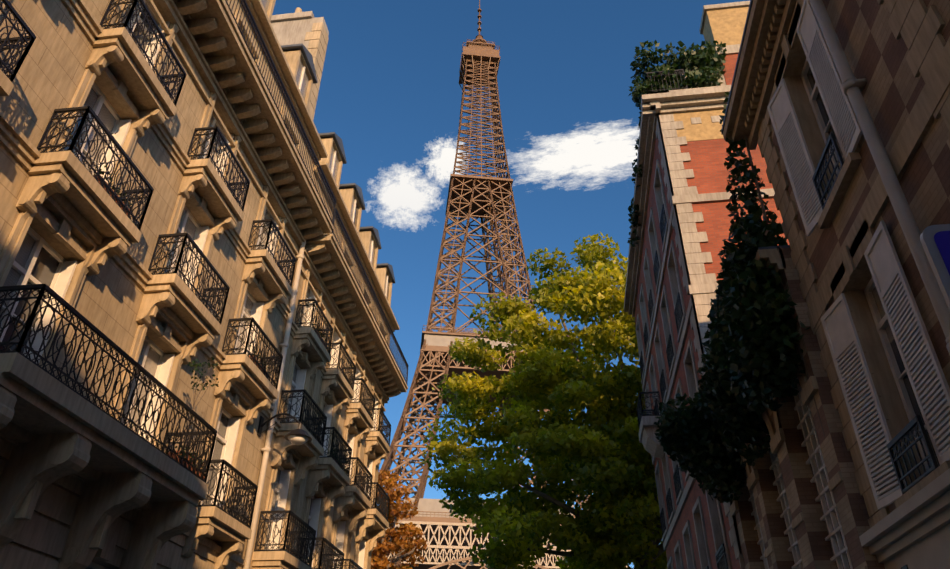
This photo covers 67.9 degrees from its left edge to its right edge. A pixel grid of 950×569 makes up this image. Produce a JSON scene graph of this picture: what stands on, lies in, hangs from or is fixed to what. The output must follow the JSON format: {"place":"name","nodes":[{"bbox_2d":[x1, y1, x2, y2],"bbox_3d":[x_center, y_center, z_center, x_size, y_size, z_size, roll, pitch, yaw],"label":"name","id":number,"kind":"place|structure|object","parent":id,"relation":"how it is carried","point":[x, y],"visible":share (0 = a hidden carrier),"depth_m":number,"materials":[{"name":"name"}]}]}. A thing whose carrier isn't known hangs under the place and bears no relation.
{"place":"outdoors","nodes":[
{"label":"outdoors","id":0,"kind":"place"},
{"bbox_2d":[93,165,342,478],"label":"balcony planters","id":1,"kind":"object","parent":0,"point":[117,192],"depth_m":12.51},
{"bbox_2d":[371,469,426,568],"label":"autumn tree","id":2,"kind":"object","parent":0,"point":[405,531],"depth_m":68.16,"materials":[{"name":"orange plant"}]},
{"bbox_2d":[272,0,749,568],"label":"sky","id":3,"kind":"structure","parent":0,"point":[390,89],"materials":[{"name":"blue"}]},
{"bbox_2d":[420,232,666,568],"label":"plane tree","id":4,"kind":"object","parent":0,"point":[585,295],"depth_m":35.39,"materials":[{"name":"green plant"}]},
{"bbox_2d":[505,293,662,568],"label":"tree foliage","id":5,"kind":"object","parent":4,"relation":"attached to","point":[611,414],"visible":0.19,"depth_m":36.16,"materials":[{"name":"green plant"}]},
{"bbox_2d":[661,6,748,141],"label":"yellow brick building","id":6,"kind":"structure","parent":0,"point":[726,26],"depth_m":24.00,"materials":[{"name":"yellow brick"}]},
{"bbox_2d":[680,54,789,280],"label":"brick wall","id":7,"kind":"structure","parent":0,"point":[707,166],"depth_m":20.75,"materials":[{"name":"red brick"}]},
{"bbox_2d":[641,1,774,568],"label":"building stone trim","id":8,"kind":"structure","parent":7,"relation":"attached to","point":[703,285],"depth_m":20.99,"materials":[{"name":"beige stone"}]},
{"bbox_2d":[731,248,884,568],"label":"building","id":9,"kind":"structure","parent":0,"point":[814,546],"depth_m":11.10,"materials":[{"name":"beige stone"}]},
{"bbox_2d":[654,92,824,502],"bbox_3d":[4.667,3.058,13.150,2.049,12.550,7.337,-4,-33,6],"label":"ivy","id":10,"kind":"object","parent":9,"relation":"attached to","point":[752,356],"depth_m":12.44,"materials":[{"name":"green plant"}]},
{"bbox_2d":[756,245,790,253],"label":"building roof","id":11,"kind":"structure","parent":9,"relation":"on","point":[774,247],"depth_m":11.47,"materials":[{"name":"grey metal"}]},
{"bbox_2d":[729,248,867,568],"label":"building stone trim","id":12,"kind":"structure","parent":9,"relation":"attached to","point":[809,386],"depth_m":11.45,"materials":[{"name":"beige stone"}]},
{"bbox_2d":[745,378,852,568],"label":"building grilles","id":13,"kind":"object","parent":9,"relation":"attached to","point":[841,552],"visible":0.21,"depth_m":11.31,"materials":[{"name":"metal"}]},
{"bbox_2d":[770,0,949,512],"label":"building","id":14,"kind":"structure","parent":0,"point":[875,50],"depth_m":7.99,"materials":[{"name":"beige stone"}]},
{"bbox_2d":[721,0,752,133],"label":"gutter","id":15,"kind":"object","parent":14,"relation":"on","point":[739,54],"depth_m":12.15,"materials":[{"name":"metal"}]},
{"bbox_2d":[723,0,949,527],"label":"building stone trim","id":16,"kind":"structure","parent":14,"relation":"attached to","point":[772,55],"depth_m":9.35,"materials":[{"name":"beige stone"}]},
{"bbox_2d":[767,0,949,509],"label":"window shutters","id":17,"kind":"object","parent":14,"relation":"attached to","point":[917,352],"visible":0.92,"depth_m":8.80,"materials":[{"name":"white wood"}]},
{"bbox_2d":[801,58,932,470],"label":"window panes","id":18,"kind":"structure","parent":14,"relation":"attached to","point":[882,324],"depth_m":8.98,"materials":[{"name":"black glass"}]},
{"bbox_2d":[812,133,937,568],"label":"window railings","id":19,"kind":"object","parent":14,"relation":"attached to","point":[912,425],"visible":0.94,"depth_m":7.94,"materials":[{"name":"black metal"}]},
{"bbox_2d":[809,0,949,354],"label":"drainpipe","id":20,"kind":"object","parent":14,"relation":"attached to","point":[852,87],"visible":1,"depth_m":7.78,"materials":[{"name":"metal"}]},
{"bbox_2d":[859,468,949,568],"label":"plaster building base","id":21,"kind":"object","parent":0,"point":[913,532],"visible":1,"depth_m":7.69,"materials":[{"name":"beige paint"}]},
{"bbox_2d":[920,224,949,310],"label":"sign frame","id":22,"kind":"object","parent":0,"point":[935,260],"visible":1,"depth_m":2.71,"materials":[{"name":"grey metal"}]},
{"bbox_2d":[934,231,949,274],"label":"street sign","id":23,"kind":"object","parent":22,"relation":"attached to","point":[942,240],"visible":1,"depth_m":2.73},
{"label":"ground","id":24,"kind":"structure","parent":0,"visible":0},
{"bbox_2d":[0,0,313,568],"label":"building wall","id":25,"kind":"structure","parent":24,"relation":"on","point":[48,77],"depth_m":12.81,"materials":[{"name":"beige stone"}]},
{"bbox_2d":[0,0,305,568],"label":"windows","id":26,"kind":"structure","parent":25,"relation":"in","point":[61,280],"depth_m":13.60,"materials":[{"name":"beige glass"}]},
{"bbox_2d":[0,0,308,568],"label":"window frames","id":27,"kind":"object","parent":26,"relation":"in","point":[45,267],"visible":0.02,"depth_m":12.94,"materials":[{"name":"white wood"}]},
{"bbox_2d":[0,0,333,568],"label":"building trim","id":28,"kind":"structure","parent":25,"relation":"attached to","point":[107,470],"depth_m":12.54,"materials":[{"name":"beige stone"}]},
{"bbox_2d":[0,0,335,528],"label":"balcony railings","id":29,"kind":"object","parent":25,"relation":"attached to","point":[31,38],"visible":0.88,"depth_m":12.52,"materials":[{"name":"black metal"}]},
{"bbox_2d":[167,451,195,463],"bbox_3d":[-5.430,3.353,12.937,0.500,0.460,0.500,-4,-33,6],"label":"tree pot","id":30,"kind":"object","parent":25,"relation":"on","point":[181,454],"visible":0.19,"depth_m":12.90,"materials":[{"name":"brown ceramic"}]},
{"bbox_2d":[184,357,218,441],"bbox_3d":[-5.414,2.315,13.593,0.653,2.116,0.657,-4,-33,6],"label":"potted tree","id":31,"kind":"object","parent":30,"relation":"on","point":[195,365],"depth_m":13.90,"materials":[{"name":"plant"}]},
{"bbox_2d":[243,240,305,568],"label":"drain pipe","id":32,"kind":"object","parent":25,"relation":"attached to","point":[266,448],"visible":0.92,"depth_m":18.30,"materials":[{"name":"beige metal"}]},
{"bbox_2d":[257,413,311,442],"bbox_3d":[-4.757,3.498,17.581,1.522,0.758,0.720,-4,-33,6],"label":"street lamp","id":33,"kind":"object","parent":25,"relation":"attached to","point":[299,431],"depth_m":17.61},
{"bbox_2d":[288,435,308,444],"bbox_3d":[-4.337,3.828,17.276,0.507,0.120,0.520,-4,-33,6],"label":"lamp globe","id":34,"kind":"object","parent":33,"relation":"attached to","point":[298,439],"depth_m":17.16,"materials":[{"name":"white glass"}]},
{"bbox_2d":[281,43,317,83],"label":"building roof","id":35,"kind":"structure","parent":25,"relation":"on","point":[307,55],"depth_m":22.81,"materials":[{"name":"grey metal"}]},
{"bbox_2d":[270,11,328,57],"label":"chimney wall","id":36,"kind":"structure","parent":25,"relation":"on","point":[291,28],"depth_m":26.58,"materials":[{"name":"beige stone"}]},
{"bbox_2d":[295,7,328,118],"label":"chimney quoins","id":37,"kind":"object","parent":36,"relation":"attached to","point":[319,45],"visible":0.17,"depth_m":25.86,"materials":[{"name":"beige stone"}]},
{"bbox_2d":[244,171,389,568],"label":"building wall","id":38,"kind":"structure","parent":24,"relation":"on","point":[302,365],"depth_m":21.98,"materials":[{"name":"beige stone"}]},
{"bbox_2d":[267,150,387,568],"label":"window frames","id":39,"kind":"structure","parent":38,"relation":"in","point":[281,491],"depth_m":22.68,"materials":[{"name":"white wood"}]},
{"bbox_2d":[265,146,389,556],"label":"window panes","id":40,"kind":"structure","parent":39,"relation":"in","point":[336,165],"depth_m":24.85,"materials":[{"name":"grey glass"}]},
{"bbox_2d":[249,137,407,568],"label":"building trim","id":41,"kind":"structure","parent":38,"relation":"attached to","point":[328,271],"depth_m":23.73,"materials":[{"name":"beige stone"}]},
{"bbox_2d":[254,208,408,568],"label":"balcony railings","id":42,"kind":"object","parent":38,"relation":"attached to","point":[366,477],"visible":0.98,"depth_m":22.03,"materials":[{"name":"black metal"}]},
{"bbox_2d":[319,132,394,282],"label":"building roof","id":43,"kind":"structure","parent":38,"relation":"on","point":[340,147],"depth_m":28.04,"materials":[{"name":"grey metal"}]},
{"bbox_2d":[378,0,629,568],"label":"eiffel tower","id":44,"kind":"structure","parent":24,"relation":"on","point":[509,287],"depth_m":273.97,"materials":[{"name":"brown metal"}]},
{"bbox_2d":[379,41,568,568],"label":"tower platforms","id":45,"kind":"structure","parent":44,"relation":"attached to","point":[477,52],"depth_m":250.70,"materials":[{"name":"brown metal"}]},
{"bbox_2d":[403,334,573,518],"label":"tower platform","id":46,"kind":"structure","parent":44,"relation":"attached to","point":[432,505],"depth_m":196.53,"materials":[{"name":"beige metal"}]},
{"bbox_2d":[386,521,626,568],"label":"eiffel tower frieze","id":47,"kind":"object","parent":44,"relation":"attached to","point":[449,544],"visible":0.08,"depth_m":187.33,"materials":[{"name":"beige metal"}]},
{"bbox_2d":[635,138,740,568],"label":"building wall","id":48,"kind":"structure","parent":24,"relation":"on","point":[687,513],"depth_m":22.93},
{"bbox_2d":[626,73,649,276],"bbox_3d":[6.475,-3.041,28.472,0.045,1.030,13.035,-4,-33,6],"label":"building terrace rail","id":49,"kind":"object","parent":48,"relation":"on","point":[648,90],"depth_m":23.29,"materials":[{"name":"black metal"}]},
{"bbox_2d":[646,69,687,91],"bbox_3d":[6.240,-6.605,23.008,1.235,1.030,0.045,-4,-33,6],"label":"railing","id":50,"kind":"object","parent":48,"relation":"on","point":[675,71],"visible":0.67,"depth_m":23.14,"materials":[{"name":"black metal"}]},
{"bbox_2d":[627,40,726,247],"bbox_3d":[7.420,-4.457,27.066,3.409,3.632,10.184,-4,-33,6],"label":"roof garden foliage","id":51,"kind":"object","parent":48,"relation":"on","point":[703,58],"visible":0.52,"depth_m":23.50,"materials":[{"name":"green plant"}]},
{"bbox_2d":[624,90,741,568],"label":"facade","id":52,"kind":"structure","parent":48,"relation":"attached to","point":[650,131],"depth_m":23.57,"materials":[{"name":"red brick"}]},
{"bbox_2d":[637,204,728,568],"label":"windows","id":53,"kind":"structure","parent":48,"relation":"attached to","point":[641,412],"depth_m":24.57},
{"bbox_2d":[661,190,728,567],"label":"window railings","id":54,"kind":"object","parent":48,"relation":"attached to","point":[696,388],"depth_m":20.08,"materials":[{"name":"black metal"}]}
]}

